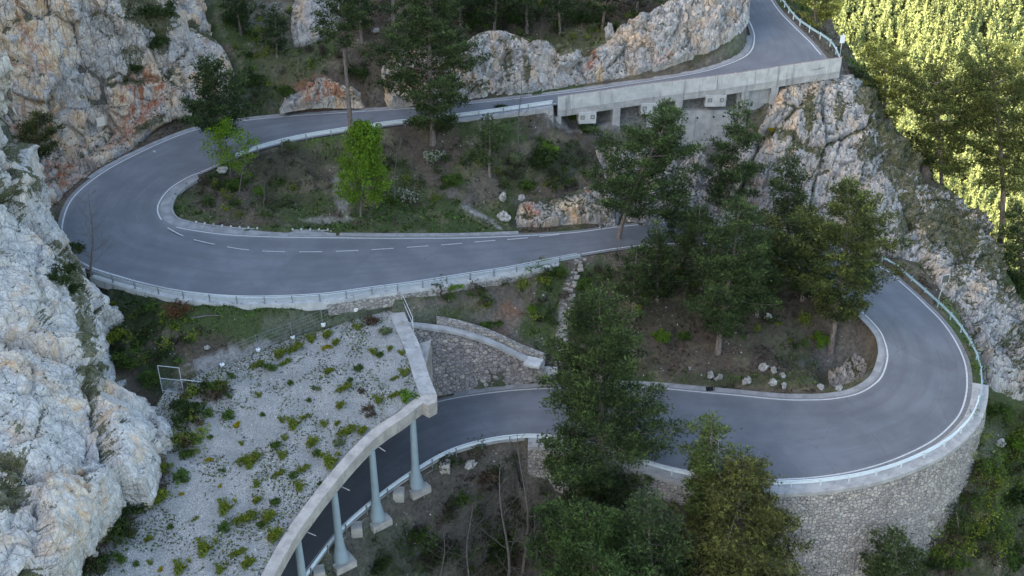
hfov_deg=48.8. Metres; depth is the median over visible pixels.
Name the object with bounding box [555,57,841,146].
half bridge
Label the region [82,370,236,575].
undergrowth
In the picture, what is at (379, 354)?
shrub
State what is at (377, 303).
masonry footing
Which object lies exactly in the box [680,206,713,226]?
shrub
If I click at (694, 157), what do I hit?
rock outcrop
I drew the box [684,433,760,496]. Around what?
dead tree
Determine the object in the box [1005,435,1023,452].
shrub
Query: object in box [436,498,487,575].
bare tree
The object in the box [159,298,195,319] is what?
dead shrub
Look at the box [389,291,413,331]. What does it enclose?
railing
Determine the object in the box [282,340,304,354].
shrub
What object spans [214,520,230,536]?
shrub
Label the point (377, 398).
shrub
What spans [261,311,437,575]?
road gallery
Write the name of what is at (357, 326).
shrub
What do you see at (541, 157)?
shrub
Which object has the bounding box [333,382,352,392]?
shrub
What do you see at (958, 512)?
bush
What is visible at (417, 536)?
shrub
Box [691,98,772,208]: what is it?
pine tree
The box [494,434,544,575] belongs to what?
bare tree
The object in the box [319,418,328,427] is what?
shrub
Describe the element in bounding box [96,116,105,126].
plaque
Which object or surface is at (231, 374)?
shrub
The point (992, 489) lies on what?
undergrowth
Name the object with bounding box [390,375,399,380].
shrub
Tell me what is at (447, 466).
concrete block
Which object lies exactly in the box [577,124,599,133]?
shrub
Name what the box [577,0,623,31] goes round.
pine tree
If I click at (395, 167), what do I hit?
bare tree
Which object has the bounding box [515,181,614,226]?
rock outcrop
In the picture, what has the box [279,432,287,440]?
shrub
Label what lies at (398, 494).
concrete block
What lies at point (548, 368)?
stairway
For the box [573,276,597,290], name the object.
shrub
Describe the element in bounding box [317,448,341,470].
shrub
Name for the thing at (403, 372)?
shrub
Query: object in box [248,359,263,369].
shrub
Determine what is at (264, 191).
bare tree
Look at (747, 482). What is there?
spruce tree
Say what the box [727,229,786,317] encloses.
pine tree
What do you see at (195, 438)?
shrub
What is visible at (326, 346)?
shrub
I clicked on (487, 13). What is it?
pine tree
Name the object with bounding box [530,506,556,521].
shrub
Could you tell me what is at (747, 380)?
boulder
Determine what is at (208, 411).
shrub
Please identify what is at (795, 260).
pine tree
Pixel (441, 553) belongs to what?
bare tree
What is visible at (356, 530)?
concrete block
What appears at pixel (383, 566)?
shrub
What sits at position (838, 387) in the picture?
boulder
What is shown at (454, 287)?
shrub
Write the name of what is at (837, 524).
retaining wall
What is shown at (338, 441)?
shrub
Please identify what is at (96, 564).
shrub
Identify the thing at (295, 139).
road marking
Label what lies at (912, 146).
pine tree
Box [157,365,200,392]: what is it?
metal gate
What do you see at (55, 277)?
shrub
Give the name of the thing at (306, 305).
road edge wall
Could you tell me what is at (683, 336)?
shrub
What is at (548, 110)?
road edge wall
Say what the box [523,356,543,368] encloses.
concrete slab
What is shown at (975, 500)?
shrub
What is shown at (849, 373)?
rock outcrop
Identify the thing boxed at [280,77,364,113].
rock outcrop
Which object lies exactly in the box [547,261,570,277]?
shrub
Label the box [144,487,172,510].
shrub
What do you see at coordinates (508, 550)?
bare tree
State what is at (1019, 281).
shrub
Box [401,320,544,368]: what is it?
wall coping
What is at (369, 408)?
shrub
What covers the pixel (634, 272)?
pine tree
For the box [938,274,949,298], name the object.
traffic mirror
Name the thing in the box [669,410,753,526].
pine tree
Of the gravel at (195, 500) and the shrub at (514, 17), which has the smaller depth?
the gravel at (195, 500)
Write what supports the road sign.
on the ground at (858, 336)
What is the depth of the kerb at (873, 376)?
143.44 m
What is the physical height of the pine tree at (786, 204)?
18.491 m
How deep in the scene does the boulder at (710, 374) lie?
145.18 m
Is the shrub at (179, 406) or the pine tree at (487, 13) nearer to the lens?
the shrub at (179, 406)
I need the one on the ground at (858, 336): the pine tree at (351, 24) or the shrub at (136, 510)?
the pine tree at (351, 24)
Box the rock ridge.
[911,183,1023,400]
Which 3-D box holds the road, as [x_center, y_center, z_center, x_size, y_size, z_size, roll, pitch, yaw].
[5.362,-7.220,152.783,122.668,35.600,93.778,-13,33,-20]
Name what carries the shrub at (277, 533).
on the gravel at (195, 500)
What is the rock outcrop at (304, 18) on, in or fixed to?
on the ground at (858, 336)
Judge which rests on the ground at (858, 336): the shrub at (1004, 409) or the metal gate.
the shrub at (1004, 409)
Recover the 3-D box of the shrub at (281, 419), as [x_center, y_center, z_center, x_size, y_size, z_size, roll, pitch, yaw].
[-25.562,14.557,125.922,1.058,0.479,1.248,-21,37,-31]
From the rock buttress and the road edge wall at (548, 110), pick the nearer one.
the rock buttress
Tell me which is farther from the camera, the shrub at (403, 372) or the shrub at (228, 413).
the shrub at (403, 372)
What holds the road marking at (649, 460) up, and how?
on the road
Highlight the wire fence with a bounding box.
[193,284,386,374]
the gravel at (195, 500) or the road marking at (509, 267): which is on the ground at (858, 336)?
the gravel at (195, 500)
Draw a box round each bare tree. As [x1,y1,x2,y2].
[65,189,116,281]
[250,175,280,205]
[375,125,393,162]
[380,135,412,198]
[420,528,454,575]
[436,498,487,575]
[481,460,528,575]
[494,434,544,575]
[506,75,529,146]
[520,487,553,572]
[535,475,579,565]
[607,235,633,285]
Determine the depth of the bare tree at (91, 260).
137.91 m
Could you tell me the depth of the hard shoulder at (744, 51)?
172.03 m
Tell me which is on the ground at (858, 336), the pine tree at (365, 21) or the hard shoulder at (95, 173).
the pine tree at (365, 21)
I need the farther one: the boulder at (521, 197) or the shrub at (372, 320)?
the boulder at (521, 197)
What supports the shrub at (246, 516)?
on the gravel at (195, 500)
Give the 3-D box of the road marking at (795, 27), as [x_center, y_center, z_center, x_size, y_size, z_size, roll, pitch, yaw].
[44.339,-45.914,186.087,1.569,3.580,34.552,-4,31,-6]
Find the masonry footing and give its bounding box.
[328,269,552,315]
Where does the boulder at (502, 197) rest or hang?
on the ground at (858, 336)
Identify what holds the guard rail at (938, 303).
on the ground at (858, 336)
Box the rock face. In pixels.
[433,0,749,100]
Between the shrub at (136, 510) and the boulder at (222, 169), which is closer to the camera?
the shrub at (136, 510)
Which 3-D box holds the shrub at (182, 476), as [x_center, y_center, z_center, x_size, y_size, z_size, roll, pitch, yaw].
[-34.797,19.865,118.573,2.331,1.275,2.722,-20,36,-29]
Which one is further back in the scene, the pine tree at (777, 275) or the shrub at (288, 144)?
the shrub at (288, 144)
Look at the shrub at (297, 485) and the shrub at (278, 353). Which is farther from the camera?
the shrub at (278, 353)
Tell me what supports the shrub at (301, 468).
on the gravel at (195, 500)
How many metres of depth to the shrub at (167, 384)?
129.93 m
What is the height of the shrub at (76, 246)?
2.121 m
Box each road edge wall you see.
[90,262,558,310]
[308,438,524,575]
[452,105,552,122]
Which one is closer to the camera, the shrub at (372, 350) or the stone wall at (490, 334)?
the shrub at (372, 350)
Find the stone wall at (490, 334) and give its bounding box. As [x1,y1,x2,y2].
[436,316,544,361]
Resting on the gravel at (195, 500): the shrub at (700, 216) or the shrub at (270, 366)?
the shrub at (270, 366)
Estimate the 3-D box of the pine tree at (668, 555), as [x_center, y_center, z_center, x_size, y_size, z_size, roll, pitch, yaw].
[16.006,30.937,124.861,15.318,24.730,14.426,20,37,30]
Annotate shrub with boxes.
[44,260,77,286]
[68,282,84,293]
[69,240,86,254]
[82,550,112,575]
[105,323,129,345]
[107,517,128,536]
[109,301,118,305]
[109,349,141,370]
[109,547,127,563]
[121,502,147,516]
[130,63,142,70]
[130,332,150,347]
[132,560,139,568]
[133,0,178,18]
[137,366,160,389]
[143,534,152,542]
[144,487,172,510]
[146,34,169,50]
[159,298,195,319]
[160,380,175,388]
[160,460,174,473]
[165,467,190,487]
[166,523,174,529]
[169,397,189,411]
[172,556,191,575]
[177,447,194,460]
[182,399,206,422]
[182,428,202,444]
[194,534,218,557]
[197,379,208,390]
[202,407,213,419]
[205,377,227,392]
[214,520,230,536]
[214,560,227,574]
[216,495,237,516]
[218,408,235,422]
[219,10,248,24]
[222,177,250,190]
[226,371,235,377]
[227,546,248,558]
[230,509,260,526]
[232,420,240,427]
[232,449,264,466]
[240,452,256,469]
[240,555,258,569]
[243,74,268,89]
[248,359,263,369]
[251,184,263,195]
[251,494,262,504]
[252,478,262,487]
[256,519,265,528]
[259,359,277,371]
[261,509,279,524]
[265,525,286,544]
[267,15,289,21]
[268,497,281,507]
[269,439,281,449]
[271,469,285,477]
[273,83,296,98]
[273,348,285,359]
[275,448,287,460]
[277,357,292,366]
[277,414,285,422]
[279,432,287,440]
[282,138,297,148]
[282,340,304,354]
[284,413,304,430]
[285,471,296,479]
[292,477,305,491]
[294,463,311,473]
[304,331,316,342]
[305,435,322,449]
[308,448,321,459]
[310,385,320,390]
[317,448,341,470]
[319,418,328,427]
[321,329,332,339]
[321,344,333,350]
[331,338,341,345]
[332,437,345,446]
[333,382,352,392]
[334,423,359,437]
[335,401,346,410]
[339,60,370,76]
[352,322,362,330]
[354,363,363,372]
[356,425,370,435]
[358,404,376,417]
[364,314,382,325]
[367,347,377,355]
[371,554,392,575]
[373,392,383,403]
[375,350,383,358]
[377,325,392,334]
[384,195,400,205]
[387,390,401,398]
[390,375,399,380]
[395,188,418,202]
[397,349,404,355]
[398,366,409,376]
[398,388,420,402]
[403,528,427,542]
[422,149,445,162]
[425,539,463,564]
[439,172,467,186]
[447,284,464,290]
[463,11,485,27]
[477,468,502,488]
[479,321,496,328]
[484,531,519,567]
[493,320,504,327]
[494,103,507,108]
[505,10,529,23]
[510,150,527,164]
[516,179,539,190]
[526,303,537,313]
[528,144,561,170]
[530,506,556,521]
[541,140,560,152]
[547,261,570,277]
[567,115,576,120]
[568,4,608,23]
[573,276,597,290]
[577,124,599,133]
[650,328,672,342]
[676,330,693,340]
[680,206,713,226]
[813,330,835,349]
[922,551,952,573]
[946,555,974,571]
[957,490,983,511]
[965,517,1010,546]
[973,455,1008,478]
[986,402,1018,424]
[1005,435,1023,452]
[1005,485,1023,506]
[1005,540,1023,572]
[1009,275,1023,295]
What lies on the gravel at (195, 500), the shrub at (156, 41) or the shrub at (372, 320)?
the shrub at (372, 320)
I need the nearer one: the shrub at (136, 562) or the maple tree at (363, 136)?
the shrub at (136, 562)
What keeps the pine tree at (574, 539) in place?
on the ground at (858, 336)
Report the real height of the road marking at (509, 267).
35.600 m
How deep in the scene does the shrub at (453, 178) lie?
161.06 m
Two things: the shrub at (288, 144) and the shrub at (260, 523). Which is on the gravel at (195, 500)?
the shrub at (260, 523)
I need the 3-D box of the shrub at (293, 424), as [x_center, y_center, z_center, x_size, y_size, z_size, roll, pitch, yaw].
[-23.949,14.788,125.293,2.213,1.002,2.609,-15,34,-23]
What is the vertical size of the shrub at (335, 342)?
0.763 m
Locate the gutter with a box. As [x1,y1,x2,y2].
[339,231,518,235]
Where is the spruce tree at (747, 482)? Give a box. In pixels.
[651,453,816,575]
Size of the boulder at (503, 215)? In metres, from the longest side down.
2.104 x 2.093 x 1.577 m
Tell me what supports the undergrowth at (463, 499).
on the ground at (858, 336)
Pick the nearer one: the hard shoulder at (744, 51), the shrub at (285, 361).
the shrub at (285, 361)
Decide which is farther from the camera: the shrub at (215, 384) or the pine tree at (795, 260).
the pine tree at (795, 260)
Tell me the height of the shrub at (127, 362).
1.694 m
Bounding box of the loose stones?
[152,2,999,575]
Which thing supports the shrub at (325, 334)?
on the gravel at (195, 500)
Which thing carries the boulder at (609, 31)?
on the ground at (858, 336)
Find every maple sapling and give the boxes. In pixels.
[199,115,259,178]
[223,139,260,194]
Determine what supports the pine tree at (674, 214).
on the ground at (858, 336)
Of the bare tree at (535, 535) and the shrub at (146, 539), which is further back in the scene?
the bare tree at (535, 535)
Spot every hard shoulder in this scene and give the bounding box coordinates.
[87,94,531,177]
[160,175,335,236]
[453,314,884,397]
[541,35,751,93]
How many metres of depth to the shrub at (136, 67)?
173.71 m
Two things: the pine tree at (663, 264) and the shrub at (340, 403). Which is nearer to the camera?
the shrub at (340, 403)
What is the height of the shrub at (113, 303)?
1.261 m
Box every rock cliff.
[0,0,233,204]
[596,74,938,261]
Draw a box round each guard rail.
[91,252,581,303]
[234,100,552,160]
[306,434,563,575]
[577,395,980,487]
[780,0,839,56]
[881,255,982,400]
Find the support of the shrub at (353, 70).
on the ground at (858, 336)
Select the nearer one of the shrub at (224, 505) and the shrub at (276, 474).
the shrub at (224, 505)
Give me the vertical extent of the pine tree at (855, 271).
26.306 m
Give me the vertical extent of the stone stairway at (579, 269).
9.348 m
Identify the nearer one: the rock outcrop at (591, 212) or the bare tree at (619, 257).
the bare tree at (619, 257)
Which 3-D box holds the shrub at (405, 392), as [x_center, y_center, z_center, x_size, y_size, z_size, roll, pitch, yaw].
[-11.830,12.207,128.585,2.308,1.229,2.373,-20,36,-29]
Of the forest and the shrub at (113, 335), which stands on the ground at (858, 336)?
the shrub at (113, 335)
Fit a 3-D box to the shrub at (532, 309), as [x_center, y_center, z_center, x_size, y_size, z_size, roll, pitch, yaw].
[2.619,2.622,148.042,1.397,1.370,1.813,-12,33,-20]
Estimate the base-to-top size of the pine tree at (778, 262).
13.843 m
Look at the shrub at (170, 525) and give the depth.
113.97 m
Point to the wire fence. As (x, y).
(322, 324)
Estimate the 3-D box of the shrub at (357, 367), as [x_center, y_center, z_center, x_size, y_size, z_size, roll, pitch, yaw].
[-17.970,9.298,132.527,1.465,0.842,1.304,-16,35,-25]
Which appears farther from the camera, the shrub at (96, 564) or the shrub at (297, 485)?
the shrub at (297, 485)
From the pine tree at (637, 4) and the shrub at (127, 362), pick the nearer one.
the shrub at (127, 362)
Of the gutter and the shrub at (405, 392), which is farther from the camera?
the gutter
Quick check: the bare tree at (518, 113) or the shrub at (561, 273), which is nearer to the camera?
the shrub at (561, 273)
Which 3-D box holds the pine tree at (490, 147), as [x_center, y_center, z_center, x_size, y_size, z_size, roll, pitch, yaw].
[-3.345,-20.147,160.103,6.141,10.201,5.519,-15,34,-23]
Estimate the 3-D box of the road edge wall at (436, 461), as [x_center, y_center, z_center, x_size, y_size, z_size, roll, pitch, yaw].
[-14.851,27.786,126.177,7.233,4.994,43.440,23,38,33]
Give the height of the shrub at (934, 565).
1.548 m
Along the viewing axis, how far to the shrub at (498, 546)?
138.20 m
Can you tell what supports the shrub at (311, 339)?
on the gravel at (195, 500)
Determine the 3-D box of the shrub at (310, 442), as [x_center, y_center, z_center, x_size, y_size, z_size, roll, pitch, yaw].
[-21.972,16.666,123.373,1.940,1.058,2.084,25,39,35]
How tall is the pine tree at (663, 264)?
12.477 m
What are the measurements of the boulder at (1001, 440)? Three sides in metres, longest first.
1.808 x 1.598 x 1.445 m
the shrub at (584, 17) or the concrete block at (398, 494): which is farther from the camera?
the shrub at (584, 17)
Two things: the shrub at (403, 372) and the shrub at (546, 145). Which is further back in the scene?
the shrub at (546, 145)
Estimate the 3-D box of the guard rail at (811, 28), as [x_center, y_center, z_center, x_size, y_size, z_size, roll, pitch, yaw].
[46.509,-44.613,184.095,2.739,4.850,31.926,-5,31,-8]
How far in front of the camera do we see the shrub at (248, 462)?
120.46 m
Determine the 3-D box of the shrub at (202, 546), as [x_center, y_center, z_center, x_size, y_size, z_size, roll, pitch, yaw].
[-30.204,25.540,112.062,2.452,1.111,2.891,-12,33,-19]
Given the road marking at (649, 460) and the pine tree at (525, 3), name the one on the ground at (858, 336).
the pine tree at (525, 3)
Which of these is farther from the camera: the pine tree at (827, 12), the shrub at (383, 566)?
the pine tree at (827, 12)
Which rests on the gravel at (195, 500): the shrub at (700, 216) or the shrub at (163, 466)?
the shrub at (163, 466)
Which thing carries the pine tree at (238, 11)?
on the ground at (858, 336)
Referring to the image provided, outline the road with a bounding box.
[58,0,972,575]
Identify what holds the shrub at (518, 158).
on the ground at (858, 336)
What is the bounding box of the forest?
[807,0,1023,274]
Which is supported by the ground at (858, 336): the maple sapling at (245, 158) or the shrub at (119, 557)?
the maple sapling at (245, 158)
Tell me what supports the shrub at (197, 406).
on the gravel at (195, 500)
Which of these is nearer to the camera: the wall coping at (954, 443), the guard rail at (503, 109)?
the wall coping at (954, 443)
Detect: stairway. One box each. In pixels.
[543,366,557,385]
[554,257,586,364]
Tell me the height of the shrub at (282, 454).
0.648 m
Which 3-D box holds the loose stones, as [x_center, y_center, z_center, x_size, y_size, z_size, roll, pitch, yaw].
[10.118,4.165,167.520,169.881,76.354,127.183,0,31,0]
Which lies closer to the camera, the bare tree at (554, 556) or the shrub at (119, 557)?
the shrub at (119, 557)
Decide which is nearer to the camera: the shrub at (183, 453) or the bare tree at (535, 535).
the shrub at (183, 453)
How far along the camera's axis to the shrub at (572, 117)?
171.20 m
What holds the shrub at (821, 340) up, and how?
on the ground at (858, 336)
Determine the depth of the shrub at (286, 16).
180.65 m
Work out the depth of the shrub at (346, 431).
124.25 m
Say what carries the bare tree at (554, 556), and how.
on the ground at (858, 336)
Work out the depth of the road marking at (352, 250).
150.39 m
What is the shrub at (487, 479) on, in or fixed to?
on the ground at (858, 336)
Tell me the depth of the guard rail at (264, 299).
139.36 m
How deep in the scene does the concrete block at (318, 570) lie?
121.63 m
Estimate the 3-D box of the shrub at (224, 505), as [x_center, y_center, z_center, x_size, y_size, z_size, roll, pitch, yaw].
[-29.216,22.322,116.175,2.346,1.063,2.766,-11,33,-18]
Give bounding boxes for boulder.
[216,166,227,173]
[464,459,477,469]
[497,210,510,221]
[499,192,505,201]
[518,194,524,200]
[604,22,614,38]
[707,371,713,378]
[742,376,750,384]
[758,363,768,371]
[768,378,776,385]
[770,366,776,373]
[817,384,823,389]
[835,385,842,390]
[996,438,1005,447]
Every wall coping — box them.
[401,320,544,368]
[528,383,988,496]
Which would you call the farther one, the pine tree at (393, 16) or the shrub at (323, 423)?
the pine tree at (393, 16)
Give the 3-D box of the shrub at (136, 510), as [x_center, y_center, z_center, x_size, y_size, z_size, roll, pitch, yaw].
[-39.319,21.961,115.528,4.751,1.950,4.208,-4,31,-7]
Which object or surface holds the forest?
on the mountains
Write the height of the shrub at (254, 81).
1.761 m
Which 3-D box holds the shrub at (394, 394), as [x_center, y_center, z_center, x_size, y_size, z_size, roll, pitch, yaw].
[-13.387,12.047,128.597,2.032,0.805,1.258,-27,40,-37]
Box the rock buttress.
[0,49,174,575]
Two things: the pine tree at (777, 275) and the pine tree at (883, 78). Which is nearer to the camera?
the pine tree at (777, 275)
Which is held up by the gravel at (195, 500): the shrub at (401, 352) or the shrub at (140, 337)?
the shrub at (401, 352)
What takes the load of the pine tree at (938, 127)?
on the ground at (858, 336)
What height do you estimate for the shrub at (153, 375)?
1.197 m
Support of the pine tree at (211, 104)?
on the ground at (858, 336)
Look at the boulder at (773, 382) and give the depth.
142.24 m
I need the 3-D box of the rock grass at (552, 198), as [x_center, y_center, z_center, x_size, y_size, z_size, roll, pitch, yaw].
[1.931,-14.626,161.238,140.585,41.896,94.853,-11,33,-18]
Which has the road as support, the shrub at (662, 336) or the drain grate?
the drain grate
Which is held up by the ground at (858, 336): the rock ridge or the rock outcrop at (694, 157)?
the rock ridge
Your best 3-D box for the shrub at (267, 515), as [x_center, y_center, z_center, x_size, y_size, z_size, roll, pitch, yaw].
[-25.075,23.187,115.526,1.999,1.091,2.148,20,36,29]
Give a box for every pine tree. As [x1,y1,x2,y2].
[10,108,66,158]
[179,51,254,162]
[218,0,258,36]
[256,2,293,57]
[307,0,368,135]
[340,0,383,43]
[359,0,495,146]
[391,0,395,27]
[446,0,489,31]
[465,112,508,177]
[471,0,518,30]
[506,0,551,33]
[514,489,689,575]
[535,278,698,523]
[542,0,583,37]
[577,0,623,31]
[584,96,709,239]
[603,243,657,321]
[607,484,700,575]
[617,0,648,13]
[624,219,689,301]
[654,175,706,242]
[663,203,729,292]
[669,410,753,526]
[681,191,786,355]
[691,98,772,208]
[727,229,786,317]
[732,207,793,295]
[755,142,819,259]
[772,214,839,301]
[779,174,916,354]
[794,0,855,28]
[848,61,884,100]
[849,523,931,575]
[856,35,917,127]
[883,48,999,183]
[901,129,936,173]
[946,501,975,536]
[950,36,1023,241]
[972,212,996,235]
[990,197,1023,292]
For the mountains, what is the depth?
697.53 m
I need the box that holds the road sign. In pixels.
[840,35,845,52]
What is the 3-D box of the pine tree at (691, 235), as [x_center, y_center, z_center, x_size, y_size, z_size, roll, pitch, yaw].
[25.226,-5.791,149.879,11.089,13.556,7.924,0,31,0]
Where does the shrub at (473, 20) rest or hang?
on the ground at (858, 336)
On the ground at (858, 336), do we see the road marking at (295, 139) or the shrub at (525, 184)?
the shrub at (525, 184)
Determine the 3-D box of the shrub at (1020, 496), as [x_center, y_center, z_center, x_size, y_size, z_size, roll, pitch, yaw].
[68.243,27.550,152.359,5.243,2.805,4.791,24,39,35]
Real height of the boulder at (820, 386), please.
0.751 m
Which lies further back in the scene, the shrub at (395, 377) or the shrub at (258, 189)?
the shrub at (258, 189)
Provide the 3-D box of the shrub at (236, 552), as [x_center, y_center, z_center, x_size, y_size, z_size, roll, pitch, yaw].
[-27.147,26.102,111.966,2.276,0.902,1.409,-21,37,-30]
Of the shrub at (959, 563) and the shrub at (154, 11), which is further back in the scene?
the shrub at (154, 11)
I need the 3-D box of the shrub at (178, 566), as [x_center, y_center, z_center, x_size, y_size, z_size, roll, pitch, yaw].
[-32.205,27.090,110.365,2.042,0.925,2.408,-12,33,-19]
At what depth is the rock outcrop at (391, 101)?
173.42 m
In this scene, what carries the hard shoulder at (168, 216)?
on the road
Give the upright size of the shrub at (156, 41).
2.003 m
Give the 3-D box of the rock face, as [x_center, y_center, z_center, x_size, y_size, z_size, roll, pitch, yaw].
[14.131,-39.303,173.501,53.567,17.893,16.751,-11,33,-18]
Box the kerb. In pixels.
[171,178,328,230]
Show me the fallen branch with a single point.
(204, 316)
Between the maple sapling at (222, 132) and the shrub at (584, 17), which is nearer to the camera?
the maple sapling at (222, 132)
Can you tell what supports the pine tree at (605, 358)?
on the ground at (858, 336)
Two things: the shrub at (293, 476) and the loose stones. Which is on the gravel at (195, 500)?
the shrub at (293, 476)
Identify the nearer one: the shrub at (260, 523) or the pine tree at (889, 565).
the shrub at (260, 523)
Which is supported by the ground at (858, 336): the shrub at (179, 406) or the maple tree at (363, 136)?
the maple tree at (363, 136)
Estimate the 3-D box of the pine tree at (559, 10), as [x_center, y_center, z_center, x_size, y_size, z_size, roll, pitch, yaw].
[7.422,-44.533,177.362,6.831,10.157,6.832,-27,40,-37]
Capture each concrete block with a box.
[313,564,325,575]
[351,521,362,537]
[393,486,404,502]
[439,459,450,473]
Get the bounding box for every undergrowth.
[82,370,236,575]
[112,0,815,364]
[371,434,692,575]
[925,336,1023,575]
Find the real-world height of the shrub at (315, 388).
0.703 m
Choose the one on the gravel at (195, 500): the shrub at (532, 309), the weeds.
the weeds
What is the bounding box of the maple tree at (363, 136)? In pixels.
[332,118,394,217]
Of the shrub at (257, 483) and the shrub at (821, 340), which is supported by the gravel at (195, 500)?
the shrub at (257, 483)
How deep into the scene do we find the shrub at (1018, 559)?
152.45 m
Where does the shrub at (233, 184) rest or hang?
on the ground at (858, 336)
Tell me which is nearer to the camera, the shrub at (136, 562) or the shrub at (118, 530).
the shrub at (136, 562)
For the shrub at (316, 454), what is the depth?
122.25 m
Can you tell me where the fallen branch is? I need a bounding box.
[190,315,221,319]
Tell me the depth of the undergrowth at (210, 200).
156.90 m
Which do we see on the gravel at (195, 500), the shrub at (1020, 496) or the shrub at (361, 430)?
the shrub at (361, 430)
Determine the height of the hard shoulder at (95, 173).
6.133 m
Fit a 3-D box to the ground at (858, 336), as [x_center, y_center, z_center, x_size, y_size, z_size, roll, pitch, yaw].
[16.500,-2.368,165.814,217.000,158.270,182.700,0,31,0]
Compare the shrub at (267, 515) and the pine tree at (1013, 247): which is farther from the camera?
the pine tree at (1013, 247)
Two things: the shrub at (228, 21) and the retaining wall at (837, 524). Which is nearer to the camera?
the retaining wall at (837, 524)
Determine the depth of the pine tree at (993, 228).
174.65 m
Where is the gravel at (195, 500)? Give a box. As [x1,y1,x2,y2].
[85,310,418,575]
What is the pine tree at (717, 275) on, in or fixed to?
on the ground at (858, 336)
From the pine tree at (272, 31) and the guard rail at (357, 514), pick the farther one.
the pine tree at (272, 31)
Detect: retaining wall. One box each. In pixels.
[411,327,543,395]
[528,410,985,575]
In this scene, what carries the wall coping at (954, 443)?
on the retaining wall at (837, 524)
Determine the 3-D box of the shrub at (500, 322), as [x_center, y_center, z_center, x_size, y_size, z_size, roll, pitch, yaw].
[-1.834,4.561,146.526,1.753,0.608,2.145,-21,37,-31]
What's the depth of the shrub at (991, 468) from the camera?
135.29 m
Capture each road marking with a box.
[61,21,887,401]
[157,103,556,219]
[168,228,558,251]
[177,222,967,569]
[771,0,820,54]
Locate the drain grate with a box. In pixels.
[706,387,714,390]
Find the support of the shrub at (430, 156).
on the ground at (858, 336)
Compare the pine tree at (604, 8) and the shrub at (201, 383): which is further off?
the pine tree at (604, 8)
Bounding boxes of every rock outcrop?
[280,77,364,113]
[291,0,343,47]
[381,49,452,108]
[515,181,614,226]
[678,145,713,186]
[828,352,866,385]
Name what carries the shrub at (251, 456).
on the gravel at (195, 500)
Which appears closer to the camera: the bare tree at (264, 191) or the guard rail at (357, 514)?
the guard rail at (357, 514)
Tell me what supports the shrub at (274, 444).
on the gravel at (195, 500)
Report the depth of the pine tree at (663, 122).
151.87 m
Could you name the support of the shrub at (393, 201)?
on the ground at (858, 336)
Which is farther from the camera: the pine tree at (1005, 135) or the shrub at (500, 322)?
the pine tree at (1005, 135)
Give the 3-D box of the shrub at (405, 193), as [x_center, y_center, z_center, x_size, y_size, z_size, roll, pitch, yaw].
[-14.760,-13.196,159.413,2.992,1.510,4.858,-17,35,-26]
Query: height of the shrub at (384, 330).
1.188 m
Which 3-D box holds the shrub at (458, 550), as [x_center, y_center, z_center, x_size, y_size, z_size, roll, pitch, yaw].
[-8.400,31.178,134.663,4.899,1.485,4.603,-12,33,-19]
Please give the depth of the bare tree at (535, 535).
133.60 m
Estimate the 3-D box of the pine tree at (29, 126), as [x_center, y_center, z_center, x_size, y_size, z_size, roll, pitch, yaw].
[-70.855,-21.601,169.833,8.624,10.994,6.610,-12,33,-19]
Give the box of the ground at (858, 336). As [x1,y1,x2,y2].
[0,0,1023,575]
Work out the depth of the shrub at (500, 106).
169.25 m
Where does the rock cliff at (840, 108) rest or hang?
on the ground at (858, 336)
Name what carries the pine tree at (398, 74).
on the ground at (858, 336)
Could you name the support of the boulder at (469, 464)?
on the ground at (858, 336)
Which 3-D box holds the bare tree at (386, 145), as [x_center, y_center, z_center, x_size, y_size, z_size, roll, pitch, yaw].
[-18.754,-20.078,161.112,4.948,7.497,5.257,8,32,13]
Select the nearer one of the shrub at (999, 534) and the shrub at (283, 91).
the shrub at (999, 534)
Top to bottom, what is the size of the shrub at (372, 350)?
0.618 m
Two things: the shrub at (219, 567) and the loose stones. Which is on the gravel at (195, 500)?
the shrub at (219, 567)
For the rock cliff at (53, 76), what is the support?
on the ground at (858, 336)
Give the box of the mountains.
[820,0,1023,254]
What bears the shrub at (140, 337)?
on the ground at (858, 336)
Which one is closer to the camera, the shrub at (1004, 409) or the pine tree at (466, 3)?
the shrub at (1004, 409)
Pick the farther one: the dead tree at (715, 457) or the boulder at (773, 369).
the boulder at (773, 369)
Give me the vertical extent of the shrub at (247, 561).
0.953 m
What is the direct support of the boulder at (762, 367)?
on the ground at (858, 336)
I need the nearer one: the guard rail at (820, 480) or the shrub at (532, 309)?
the guard rail at (820, 480)
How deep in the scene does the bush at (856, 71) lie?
178.87 m
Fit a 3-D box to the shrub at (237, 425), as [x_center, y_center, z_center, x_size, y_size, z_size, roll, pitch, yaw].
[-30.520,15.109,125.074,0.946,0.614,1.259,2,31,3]
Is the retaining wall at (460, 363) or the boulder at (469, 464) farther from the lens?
the retaining wall at (460, 363)
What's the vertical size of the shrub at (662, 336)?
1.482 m
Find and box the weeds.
[87,315,415,575]
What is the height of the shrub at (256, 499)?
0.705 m
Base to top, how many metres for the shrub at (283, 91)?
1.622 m
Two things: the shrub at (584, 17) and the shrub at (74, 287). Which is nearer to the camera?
the shrub at (74, 287)

